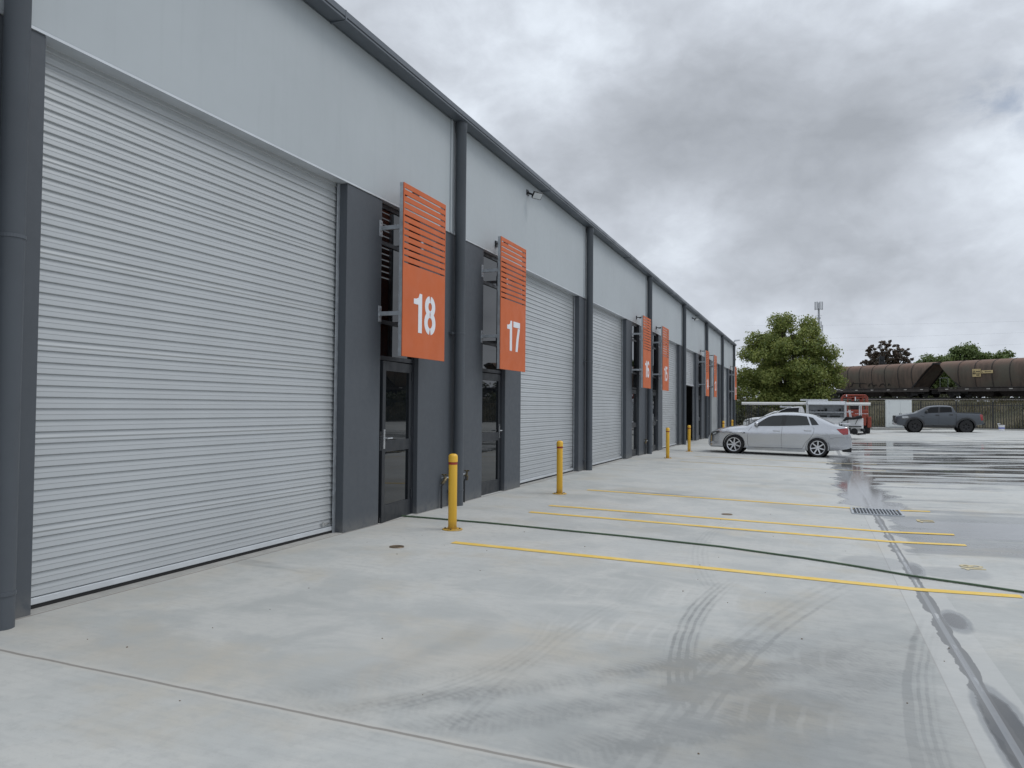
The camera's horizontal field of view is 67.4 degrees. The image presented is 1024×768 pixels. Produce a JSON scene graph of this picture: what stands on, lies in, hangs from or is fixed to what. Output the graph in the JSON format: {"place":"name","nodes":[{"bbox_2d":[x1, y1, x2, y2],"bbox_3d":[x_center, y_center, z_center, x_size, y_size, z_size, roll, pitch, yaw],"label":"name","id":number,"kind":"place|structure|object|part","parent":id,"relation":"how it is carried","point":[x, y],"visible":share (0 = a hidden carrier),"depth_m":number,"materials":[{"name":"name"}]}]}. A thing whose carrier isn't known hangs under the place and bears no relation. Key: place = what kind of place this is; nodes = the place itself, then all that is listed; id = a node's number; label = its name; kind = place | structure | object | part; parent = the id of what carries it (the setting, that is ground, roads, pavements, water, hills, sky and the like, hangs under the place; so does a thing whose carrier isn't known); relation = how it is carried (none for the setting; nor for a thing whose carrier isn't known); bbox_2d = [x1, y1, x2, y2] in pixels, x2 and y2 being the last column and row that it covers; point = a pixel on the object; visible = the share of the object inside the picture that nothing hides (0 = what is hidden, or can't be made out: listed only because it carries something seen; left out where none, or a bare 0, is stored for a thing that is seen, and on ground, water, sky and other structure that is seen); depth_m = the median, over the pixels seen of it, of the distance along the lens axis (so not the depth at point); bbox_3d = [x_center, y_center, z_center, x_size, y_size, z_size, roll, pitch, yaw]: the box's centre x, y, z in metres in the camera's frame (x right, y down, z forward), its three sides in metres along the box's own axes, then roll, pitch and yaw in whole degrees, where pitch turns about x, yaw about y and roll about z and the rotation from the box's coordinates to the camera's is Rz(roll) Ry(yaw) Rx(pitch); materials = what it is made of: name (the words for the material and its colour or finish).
{"place":"outdoors","nodes":[
{"label":"outdoors","id":0,"kind":"place"},
{"bbox_2d":[0,430,1023,767],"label":"concrete yard","id":1,"kind":"structure","parent":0,"point":[292,658],"depth_m":5.04,"materials":[{"name":"grey concrete"}]},
{"bbox_2d":[0,0,736,630],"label":"warehouse","id":2,"kind":"structure","parent":1,"relation":"on","point":[204,364],"depth_m":7.58,"materials":[{"name":"grey paint"}]},
{"bbox_2d":[31,45,339,608],"bbox_3d":[-2.719,-0.386,7.139,0.070,4.061,3.718,0,-2,21],"label":"roller door","id":3,"kind":"structure","parent":2,"relation":"in","point":[186,395],"depth_m":6.59,"materials":[{"name":"metal"}]},
{"bbox_2d":[378,361,412,522],"bbox_3d":[-1.478,0.732,9.978,0.108,2.020,0.896,0,-2,16],"label":"entry door","id":4,"kind":"structure","parent":2,"relation":"in","point":[395,429],"depth_m":9.94,"materials":[{"name":"glass"}]},
{"bbox_2d":[380,203,415,513],"bbox_3d":[-1.538,-0.258,10.030,0.050,4.040,0.990,0,-2,21],"label":"window","id":5,"kind":"structure","parent":2,"relation":"in","point":[390,216],"depth_m":9.97,"materials":[{"name":"black glass"}]},
{"bbox_2d":[378,182,445,361],"bbox_3d":[-1.278,-1.391,9.978,0.349,2.136,1.150,0,-2,21],"label":"number sign","id":6,"kind":"object","parent":2,"relation":"attached to","point":[420,312],"visible":1,"depth_m":9.79,"materials":[{"name":"orange metal"}]},
{"bbox_2d":[440,470,469,507],"bbox_3d":[-0.843,1.558,11.399,0.100,0.505,0.887,0,-2,21],"label":"garden tap","id":7,"kind":"object","parent":2,"relation":"attached to","point":[444,478],"visible":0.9,"depth_m":11.65,"materials":[{"name":"metal"}]},
{"bbox_2d":[481,373,501,495],"bbox_3d":[-0.359,0.831,12.935,0.108,2.020,0.892,0,-2,21],"label":"entry door","id":8,"kind":"structure","parent":2,"relation":"in","point":[490,478],"depth_m":13.00,"materials":[{"name":"glass"}]},
{"bbox_2d":[482,252,502,490],"bbox_3d":[-0.381,-0.158,12.980,0.050,4.040,0.990,0,-2,21],"label":"window","id":9,"kind":"structure","parent":2,"relation":"in","point":[490,279],"depth_m":13.03,"materials":[{"name":"grey glass"}]},
{"bbox_2d":[481,236,525,371],"bbox_3d":[-0.130,-1.291,12.909,0.348,2.136,1.150,0,-2,21],"label":"number sign","id":10,"kind":"object","parent":2,"relation":"attached to","point":[511,327],"visible":1,"depth_m":12.71,"materials":[{"name":"orange metal"}]},
{"bbox_2d":[526,189,542,199],"bbox_3d":[0.430,-3.554,14.398,0.304,0.190,0.217,0,-2,21],"label":"floodlight","id":11,"kind":"object","parent":2,"relation":"attached to","point":[537,195],"visible":1,"depth_m":14.38,"materials":[{"name":"white metal"}]},
{"bbox_2d":[520,274,574,484],"bbox_3d":[0.728,-0.089,15.933,0.070,4.061,3.718,0,-2,21],"label":"roller door","id":12,"kind":"structure","parent":2,"relation":"in","point":[548,378],"depth_m":15.91,"materials":[{"name":"metal"}]},
{"bbox_2d":[592,306,622,465],"bbox_3d":[2.478,0.062,20.399,0.070,4.061,3.718,0,-2,21],"label":"roller door","id":13,"kind":"structure","parent":2,"relation":"in","point":[607,413],"depth_m":20.58,"materials":[{"name":"metal"}]},
{"bbox_2d":[632,323,636,455],"bbox_3d":[3.660,0.191,23.291,0.050,4.040,0.990,0,-2,21],"label":"window","id":14,"kind":"structure","parent":2,"relation":"in","point":[634,327],"depth_m":23.54,"materials":[{"name":"black glass"}]},
{"bbox_2d":[632,390,636,456],"bbox_3d":[3.660,1.181,23.261,0.056,2.020,0.892,0,-2,21],"label":"entry door","id":15,"kind":"structure","parent":2,"relation":"in","point":[634,392],"depth_m":23.46,"materials":[{"name":"metal"}]},
{"bbox_2d":[632,315,650,388],"bbox_3d":[3.919,-0.942,23.238,0.348,2.136,1.150,0,-2,21],"label":"number sign","id":16,"kind":"object","parent":2,"relation":"attached to","point":[645,370],"visible":1,"depth_m":22.95,"materials":[{"name":"orange metal"}]},
{"bbox_2d":[653,392,655,450],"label":"entry door","id":17,"kind":"structure","parent":2,"relation":"in","point":[654,393],"depth_m":26.43,"materials":[{"name":"metal"}]},
{"bbox_2d":[653,333,656,404],"bbox_3d":[4.817,0.291,26.241,0.050,4.040,0.990,0,-2,21],"label":"window","id":18,"kind":"structure","parent":2,"relation":"in","point":[654,335],"depth_m":26.56,"materials":[{"name":"black glass"}]},
{"bbox_2d":[652,326,668,390],"bbox_3d":[5.069,-0.843,26.170,0.349,2.136,1.150,0,-2,21],"label":"number sign","id":19,"kind":"object","parent":2,"relation":"attached to","point":[664,374],"visible":1,"depth_m":25.89,"materials":[{"name":"orange metal"}]},
{"bbox_2d":[662,341,676,447],"bbox_3d":[5.926,0.360,29.193,0.070,4.061,3.718,0,-2,21],"label":"roller door","id":20,"kind":"structure","parent":2,"relation":"in","point":[669,398],"depth_m":29.88,"materials":[{"name":"metal"}]},
{"bbox_2d":[686,350,693,439],"bbox_3d":[7.677,0.487,33.661,0.070,4.109,3.718,0,-2,21],"label":"roller door","id":21,"kind":"structure","parent":2,"relation":"in","point":[689,355],"depth_m":34.58,"materials":[{"name":"metal"}]},
{"bbox_2d":[699,355,699,396],"bbox_3d":[8.858,0.640,36.552,0.050,4.040,0.990,0,-2,21],"label":"window","id":22,"kind":"structure","parent":2,"relation":"in","point":[699,355],"depth_m":36.98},
{"bbox_2d":[699,397,699,438],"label":"entry door","id":23,"kind":"structure","parent":2,"relation":"in","point":[699,397],"depth_m":36.84,"materials":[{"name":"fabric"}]},
{"bbox_2d":[699,350,708,395],"bbox_3d":[9.117,-0.493,36.499,0.348,2.136,1.150,0,-2,21],"label":"number sign","id":24,"kind":"object","parent":2,"relation":"attached to","point":[706,384],"visible":1,"depth_m":36.08,"materials":[{"name":"orange metal"}]},
{"bbox_2d":[708,396,708,436],"bbox_3d":[10.015,0.740,39.501,0.050,4.040,0.990,0,-2,21],"label":"window","id":25,"kind":"structure","parent":2,"relation":"in","point":[708,396],"depth_m":39.91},
{"bbox_2d":[709,355,716,396],"bbox_3d":[10.266,-0.394,39.430,0.348,2.136,1.150,0,-2,21],"label":"number sign","id":26,"kind":"object","parent":2,"relation":"attached to","point":[714,386],"visible":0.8,"depth_m":39.01,"materials":[{"name":"orange metal"}]},
{"bbox_2d":[712,362,717,430],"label":"roller door","id":27,"kind":"structure","parent":2,"relation":"in","point":[714,399],"depth_m":42.98,"materials":[{"name":"metal"}]},
{"bbox_2d":[724,368,726,426],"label":"roller door","id":28,"kind":"structure","parent":2,"relation":"in","point":[725,370],"depth_m":48.32,"materials":[{"name":"metal"}]},
{"bbox_2d":[729,366,736,399],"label":"number sign","id":29,"kind":"object","parent":2,"relation":"attached to","point":[735,383],"visible":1,"depth_m":49.49,"materials":[{"name":"orange metal"}]},
{"bbox_2d":[389,545,403,547],"bbox_3d":[-1.206,1.699,8.034,0.160,0.008,0.160,0,-2,21],"label":"manhole","id":30,"kind":"object","parent":1,"relation":"on","point":[396,546],"visible":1,"depth_m":8.02,"materials":[{"name":"metal"}]},
{"bbox_2d":[442,454,462,530],"bbox_3d":[-0.711,1.291,9.219,0.244,0.908,0.244,2,-2,-37],"label":"bollard","id":31,"kind":"object","parent":1,"relation":"on","point":[452,497],"visible":1,"depth_m":9.18,"materials":[{"name":"metal"}]},
{"bbox_2d":[552,441,566,494],"bbox_3d":[0.816,1.423,13.140,0.244,0.908,0.244,0,-2,17],"label":"bollard","id":32,"kind":"object","parent":1,"relation":"on","point":[559,490],"visible":1,"depth_m":13.10,"materials":[{"name":"metal"}]},
{"bbox_2d":[664,428,670,458],"bbox_3d":[4.629,1.752,22.842,0.244,0.908,0.244,-1,-2,34],"label":"bollard","id":33,"kind":"object","parent":1,"relation":"on","point":[667,440],"visible":1,"depth_m":22.80,"materials":[{"name":"metal"}]},
{"bbox_2d":[686,425,692,451],"bbox_3d":[6.127,1.879,26.581,0.244,0.908,0.244,-1,-2,44],"label":"bollard","id":34,"kind":"object","parent":1,"relation":"on","point":[689,437],"visible":1,"depth_m":26.54,"materials":[{"name":"metal"}]},
{"bbox_2d":[402,515,1023,592],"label":"garden hose","id":35,"kind":"object","parent":1,"relation":"on","point":[959,582],"visible":0.94,"depth_m":8.29,"materials":[{"name":"rubber"}]},
{"bbox_2d":[452,541,1022,597],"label":"parking line","id":36,"kind":"object","parent":1,"relation":"on","point":[790,576],"visible":1,"depth_m":7.21,"materials":[{"name":"paint"}]},
{"bbox_2d":[529,511,966,545],"bbox_3d":[2.750,1.840,9.864,5.370,0.092,0.124,0,-2,21],"label":"parking line","id":37,"kind":"object","parent":1,"relation":"on","point":[756,530],"visible":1,"depth_m":9.71,"materials":[{"name":"paint"}]},
{"bbox_2d":[549,505,953,534],"bbox_3d":[3.055,1.866,10.614,5.350,0.092,0.124,0,-2,21],"label":"parking line","id":38,"kind":"object","parent":1,"relation":"on","point":[758,521],"visible":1,"depth_m":10.48,"materials":[{"name":"paint"}]},
{"bbox_2d":[588,489,929,511],"bbox_3d":[3.896,1.940,12.829,5.460,0.093,0.124,0,-2,21],"label":"parking line","id":39,"kind":"object","parent":1,"relation":"on","point":[745,500],"visible":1,"depth_m":12.85,"materials":[{"name":"paint"}]},
{"bbox_2d":[743,411,776,424],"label":"sedan","id":40,"kind":"object","parent":1,"relation":"on","point":[745,422],"visible":0.11,"depth_m":54.32,"materials":[{"name":"white paint"}]},
{"bbox_2d":[699,456,844,463],"bbox_3d":[8.105,2.293,23.127,5.200,0.087,0.124,0,-2,21],"label":"parking line","id":41,"kind":"object","parent":1,"relation":"on","point":[764,459],"visible":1,"depth_m":23.31,"materials":[{"name":"paint"}]},
{"bbox_2d":[681,461,873,470],"bbox_3d":[7.166,2.209,20.650,5.200,0.087,0.124,0,-2,21],"label":"parking line","id":42,"kind":"object","parent":1,"relation":"on","point":[794,467],"visible":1,"depth_m":20.50,"materials":[{"name":"paint"}]},
{"bbox_2d":[708,412,851,456],"bbox_3d":[9.173,1.704,26.404,4.604,1.518,1.972,1,-1,21],"label":"sedan","id":43,"kind":"object","parent":1,"relation":"on","point":[813,435],"visible":0.99,"depth_m":25.56,"materials":[{"name":"silver metal"}]},
{"bbox_3d":[8.618,1.231,25.841,0.931,0.399,0.131,1,-1,21],"label":"front window","id":44,"kind":"part","parent":43,"relation":"part of","materials":[{"name":"black glass"}]},
{"bbox_3d":[9.473,1.223,25.506,0.790,0.363,0.129,1,-1,21],"label":"rear window","id":45,"kind":"part","parent":43,"relation":"part of","materials":[{"name":"black glass"}]},
{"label":"quarter window","id":46,"kind":"part","parent":43,"relation":"part of","materials":[{"name":"black glass"}]},
{"bbox_2d":[746,400,864,431],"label":"service truck","id":47,"kind":"object","parent":1,"relation":"on","point":[835,412],"visible":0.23,"depth_m":41.42,"materials":[{"name":"white paint"}]},
{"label":"side window","id":48,"kind":"part","parent":47,"relation":"part of","materials":[{"name":"black glass"}]},
{"bbox_2d":[742,402,870,405],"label":"conduit pipe","id":49,"kind":"object","parent":47,"relation":"on","point":[778,403],"visible":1,"depth_m":42.12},
{"bbox_2d":[800,399,827,400],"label":"ladder","id":50,"kind":"object","parent":47,"relation":"on","point":[814,399],"visible":0.95,"depth_m":41.92,"materials":[{"name":"metal"}]},
{"bbox_2d":[841,415,865,434],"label":"bike carrier","id":51,"kind":"object","parent":47,"relation":"hanging from","point":[853,431],"visible":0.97,"depth_m":40.52,"materials":[{"name":"black metal"}]},
{"bbox_2d":[841,394,870,433],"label":"forklift","id":52,"kind":"object","parent":1,"relation":"on","point":[854,409],"visible":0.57,"depth_m":50.29,"materials":[{"name":"red metal"}]},
{"bbox_2d":[850,507,904,516],"bbox_3d":[5.581,1.970,11.769,0.710,0.042,0.720,0,-2,21],"label":"drain grate","id":53,"kind":"object","parent":1,"relation":"on","point":[877,512],"visible":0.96,"depth_m":11.73,"materials":[{"name":"metal"}]},
{"bbox_2d":[736,401,1023,428],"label":"fence","id":54,"kind":"object","parent":1,"relation":"on","point":[987,405],"visible":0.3,"depth_m":59.13,"materials":[{"name":"black metal"}]},
{"bbox_2d":[872,427,931,429],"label":"concrete pad","id":55,"kind":"object","parent":1,"relation":"on","point":[879,428],"visible":0.68,"depth_m":58.64,"materials":[{"name":"grey concrete"}]},
{"bbox_2d":[885,400,911,427],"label":"electrical cabinet","id":56,"kind":"object","parent":55,"relation":"on","point":[895,407],"visible":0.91,"depth_m":58.99,"materials":[{"name":"white metal"}]},
{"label":"door","id":57,"kind":"part","parent":56,"relation":"part of","materials":[{"name":"white metal"}]},
{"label":"door","id":58,"kind":"part","parent":56,"relation":"part of","materials":[{"name":"white metal"}]},
{"bbox_2d":[892,405,984,432],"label":"pickup truck","id":59,"kind":"object","parent":1,"relation":"on","point":[942,416],"visible":0.99,"depth_m":51.65,"materials":[{"name":"metal"}]},
{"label":"front window","id":60,"kind":"part","parent":59,"relation":"part of","materials":[{"name":"black glass"}]},
{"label":"rear window","id":61,"kind":"part","parent":59,"relation":"part of","materials":[{"name":"black glass"}]},
{"bbox_2d":[870,427,1023,430],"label":"kerb","id":62,"kind":"structure","parent":1,"relation":"on","point":[974,429],"depth_m":58.00,"materials":[{"name":"concrete"}]},
{"bbox_2d":[959,564,985,569],"bbox_3d":[4.568,1.822,7.624,0.210,0.007,0.271,0,-2,21],"label":"bay number","id":63,"kind":"object","parent":1,"relation":"on","point":[963,565],"visible":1,"depth_m":7.63,"materials":[{"name":"paint"}]},
{"bbox_2d":[997,423,1004,430],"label":"bucket","id":64,"kind":"object","parent":1,"relation":"on","point":[1001,427],"visible":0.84,"depth_m":54.80,"materials":[{"name":"white plastic"}]},
{"bbox_2d":[334,0,1023,400],"label":"sky","id":65,"kind":"structure","parent":0,"point":[864,159],"materials":[{"name":"grey"}]},
{"bbox_2d":[736,401,1023,428],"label":"embankment","id":66,"kind":"structure","parent":0,"point":[946,403],"depth_m":68.69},
{"bbox_2d":[866,397,886,400],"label":"shrub","id":67,"kind":"object","parent":66,"relation":"on","point":[877,397],"visible":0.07,"depth_m":91.02,"materials":[{"name":"green plant"}]},
{"bbox_2d":[912,387,948,400],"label":"shrub","id":68,"kind":"object","parent":66,"relation":"on","point":[928,397],"visible":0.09,"depth_m":84.69,"materials":[{"name":"green plant"}]},
{"bbox_2d":[940,381,985,397],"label":"shrub","id":69,"kind":"object","parent":66,"relation":"on","point":[945,396],"visible":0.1,"depth_m":81.72,"materials":[{"name":"green plant"}]},
{"bbox_2d":[744,399,1022,400],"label":"ballast","id":70,"kind":"structure","parent":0,"point":[935,399],"depth_m":77.77,"materials":[{"name":"grey gravel"}]},
{"bbox_2d":[741,398,1023,398],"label":"rail","id":71,"kind":"object","parent":70,"relation":"on","point":[927,398],"visible":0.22,"depth_m":78.61,"materials":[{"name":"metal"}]},
{"bbox_2d":[830,362,943,397],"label":"coal wagon","id":72,"kind":"object","parent":71,"relation":"on","point":[910,380],"visible":0.86,"depth_m":82.33,"materials":[{"name":"metal"}]},
{"bbox_2d":[938,358,1023,397],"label":"coal wagon","id":73,"kind":"object","parent":71,"relation":"on","point":[989,378],"visible":1,"depth_m":72.42,"materials":[{"name":"metal"}]},
{"label":"ground","id":74,"kind":"structure","parent":0,"visible":0},
{"bbox_2d":[737,407,746,423],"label":"shrub","id":75,"kind":"object","parent":74,"relation":"on","point":[741,419],"visible":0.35,"depth_m":67.31,"materials":[{"name":"green plant"}]},
{"bbox_2d":[744,405,770,417],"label":"shrub","id":76,"kind":"object","parent":74,"relation":"on","point":[753,409],"visible":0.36,"depth_m":66.83,"materials":[{"name":"green plant"}]},
{"bbox_2d":[735,311,850,414],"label":"maple tree","id":77,"kind":"object","parent":74,"relation":"on","point":[796,367],"visible":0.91,"depth_m":68.40,"materials":[{"name":"green plant"}]},
{"bbox_2d":[814,301,822,335],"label":"cell tower","id":78,"kind":"structure","parent":74,"relation":"on","point":[818,306],"depth_m":185.88,"materials":[{"name":"metal"}]},
{"bbox_2d":[739,397,1023,428],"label":"dry grass","id":79,"kind":"structure","parent":74,"relation":"on","point":[983,402],"depth_m":68.78,"materials":[{"name":"brown plant"}]},
{"bbox_2d":[879,356,884,364],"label":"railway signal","id":80,"kind":"object","parent":74,"relation":"on","point":[881,360],"visible":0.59,"depth_m":106.55,"materials":[{"name":"black metal"}]},
{"bbox_2d":[859,340,913,365],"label":"bronze tree","id":81,"kind":"object","parent":74,"relation":"on","point":[898,358],"visible":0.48,"depth_m":116.53,"materials":[{"name":"brown plant"}]},
{"bbox_2d":[913,352,956,400],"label":"broadleaf tree","id":82,"kind":"object","parent":74,"relation":"on","point":[944,379],"visible":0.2,"depth_m":104.35,"materials":[{"name":"green plant"}]},
{"bbox_2d":[947,341,997,360],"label":"broadleaf tree","id":83,"kind":"object","parent":74,"relation":"on","point":[966,352],"visible":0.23,"depth_m":104.39,"materials":[{"name":"green plant"}]},
{"bbox_2d":[994,347,1015,358],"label":"broadleaf tree","id":84,"kind":"object","parent":74,"relation":"on","point":[1006,354],"visible":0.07,"depth_m":104.26,"materials":[{"name":"green plant"}]}
]}

